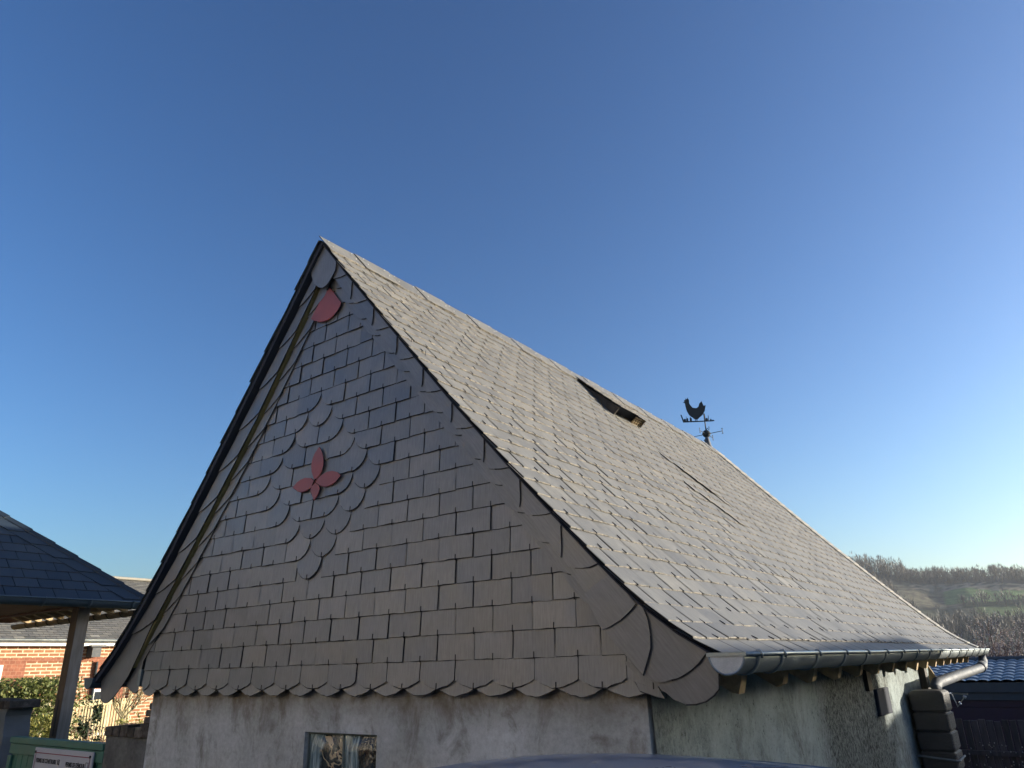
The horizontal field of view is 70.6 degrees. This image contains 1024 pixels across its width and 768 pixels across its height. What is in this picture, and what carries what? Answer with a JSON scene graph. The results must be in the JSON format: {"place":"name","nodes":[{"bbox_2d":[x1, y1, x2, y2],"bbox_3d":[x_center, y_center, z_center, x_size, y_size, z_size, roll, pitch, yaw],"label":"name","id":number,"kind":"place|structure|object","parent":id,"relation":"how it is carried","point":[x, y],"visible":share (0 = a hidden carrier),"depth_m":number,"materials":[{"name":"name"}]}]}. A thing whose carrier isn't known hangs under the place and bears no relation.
{"place":"outdoors","nodes":[
{"label":"outdoors","id":0,"kind":"place"},
{"bbox_2d":[0,576,153,740],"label":"brick house","id":1,"kind":"structure","parent":0,"point":[33,652],"depth_m":16.64,"materials":[{"name":"brick"}]},
{"bbox_2d":[91,689,108,733],"bbox_3d":[-9.642,7.665,16.903,0.029,1.000,0.490,-16,-26,33],"label":"window","id":2,"kind":"structure","parent":1,"relation":"in","point":[97,692],"depth_m":16.93,"materials":[{"name":"white paint"}]},
{"bbox_2d":[0,0,1023,578],"label":"sky","id":3,"kind":"structure","parent":0,"point":[801,222],"materials":[{"name":"blue"}]},
{"bbox_2d":[869,571,1023,656],"bbox_3d":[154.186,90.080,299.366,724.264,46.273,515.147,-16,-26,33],"label":"hill","id":4,"kind":"structure","parent":0,"point":[928,596],"depth_m":295.45,"materials":[{"name":"green plant"}]},
{"bbox_2d":[848,552,1023,645],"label":"woodland","id":5,"kind":"object","parent":4,"relation":"on","point":[884,572],"visible":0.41,"depth_m":321.31,"materials":[{"name":"plant"}]},
{"bbox_3d":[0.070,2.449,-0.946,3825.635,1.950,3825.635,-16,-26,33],"label":"ground","id":6,"kind":"structure","parent":0,"visible":0},
{"bbox_2d":[0,698,40,767],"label":"gate pillar","id":7,"kind":"structure","parent":6,"relation":"on","point":[15,716],"depth_m":6.12,"materials":[{"name":"concrete"}]},
{"bbox_2d":[0,676,91,739],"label":"hedge","id":8,"kind":"object","parent":6,"relation":"on","point":[26,688],"visible":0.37,"depth_m":12.11,"materials":[{"name":"green plant"}]},
{"bbox_2d":[29,714,69,737],"bbox_3d":[-7.255,5.551,10.802,0.702,1.125,0.959,-16,-26,33],"label":"shrub","id":9,"kind":"object","parent":6,"relation":"on","point":[47,723],"visible":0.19,"depth_m":10.99,"materials":[{"name":"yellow plant"}]},
{"bbox_2d":[5,736,105,767],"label":"gate","id":10,"kind":"structure","parent":6,"relation":"on","point":[22,750],"depth_m":5.52,"materials":[{"name":"green paint"}]},
{"bbox_2d":[32,747,94,767],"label":"permit board","id":11,"kind":"object","parent":10,"relation":"attached to","point":[51,758],"visible":1,"depth_m":5.22,"materials":[{"name":"white"}]},
{"bbox_2d":[0,510,143,738],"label":"carport","id":12,"kind":"object","parent":6,"relation":"on","point":[48,580],"visible":0.9,"depth_m":7.56,"materials":[{"name":"stone"}]},
{"bbox_2d":[30,698,128,741],"bbox_3d":[-9.097,7.237,15.173,0.050,1.122,1.958,-16,-26,33],"label":"slat fence","id":13,"kind":"object","parent":6,"relation":"on","point":[124,702],"visible":0.15,"depth_m":15.55,"materials":[{"name":"brown wood"}]},
{"bbox_2d":[76,699,104,741],"bbox_3d":[-6.600,5.587,11.203,0.277,1.308,0.406,-16,-26,33],"label":"ivy","id":14,"kind":"object","parent":6,"relation":"on","point":[85,730],"visible":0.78,"depth_m":11.31,"materials":[{"name":"green plant"}]},
{"bbox_2d":[69,722,143,741],"bbox_3d":[-7.215,6.434,12.809,1.128,0.925,1.243,-16,-26,33],"label":"dry shrub","id":15,"kind":"object","parent":6,"relation":"on","point":[95,733],"visible":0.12,"depth_m":12.81,"materials":[{"name":"beige plant"}]},
{"bbox_2d":[102,723,148,767],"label":"brick wall","id":16,"kind":"structure","parent":6,"relation":"on","point":[125,746],"depth_m":4.83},
{"bbox_2d":[100,687,151,721],"bbox_3d":[-7.871,6.782,14.582,1.089,1.588,0.752,11,-25,-30],"label":"young tree","id":17,"kind":"object","parent":6,"relation":"on","point":[126,705],"visible":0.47,"depth_m":14.64,"materials":[{"name":"beige plant"}]},
{"bbox_2d":[114,711,143,725],"bbox_3d":[-7.143,6.621,13.413,0.484,1.004,0.760,-16,-26,33],"label":"shrub","id":18,"kind":"object","parent":6,"relation":"on","point":[125,721],"visible":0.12,"depth_m":13.54,"materials":[{"name":"yellow plant"}]},
{"bbox_2d":[84,236,989,767],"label":"barn","id":19,"kind":"structure","parent":6,"relation":"on","point":[418,528],"depth_m":4.03,"materials":[{"name":"stone"}]},
{"bbox_2d":[307,732,376,767],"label":"window","id":20,"kind":"structure","parent":19,"relation":"in","point":[325,750],"depth_m":3.68,"materials":[{"name":"glass"}]},
{"bbox_2d":[681,398,722,447],"bbox_3d":[2.571,0.553,9.895,0.492,0.796,0.340,2,-21,-8],"label":"weather vane","id":21,"kind":"object","parent":19,"relation":"on","point":[697,412],"visible":0.91,"depth_m":9.95,"materials":[{"name":"metal"}]},
{"bbox_2d":[949,693,967,706],"bbox_3d":[4.481,3.236,7.403,0.357,0.139,0.099,-2,-21,1],"label":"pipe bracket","id":22,"kind":"object","parent":19,"relation":"attached to","point":[964,696],"visible":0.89,"depth_m":7.40,"materials":[{"name":"grey metal"}]},
{"bbox_2d":[434,753,830,767],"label":"parked car","id":23,"kind":"object","parent":6,"relation":"on","point":[607,760],"visible":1,"depth_m":1.59,"materials":[{"name":"paint"}]},
{"bbox_2d":[909,689,965,767],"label":"water tank","id":24,"kind":"object","parent":6,"relation":"on","point":[937,733],"visible":1,"depth_m":6.26,"materials":[{"name":"plastic"}]},
{"bbox_2d":[928,656,1023,767],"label":"garage","id":25,"kind":"structure","parent":6,"relation":"on","point":[995,690],"depth_m":12.95,"materials":[{"name":"blue metal"}]},
{"bbox_2d":[931,613,1023,656],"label":"fruit tree","id":26,"kind":"object","parent":6,"relation":"on","point":[994,648],"visible":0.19,"depth_m":16.82,"materials":[{"name":"brown plant"}]},
{"bbox_2d":[955,719,1023,767],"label":"board fence","id":27,"kind":"object","parent":6,"relation":"on","point":[1005,754],"visible":0.56,"depth_m":9.88,"materials":[{"name":"brown wood"}]}
]}

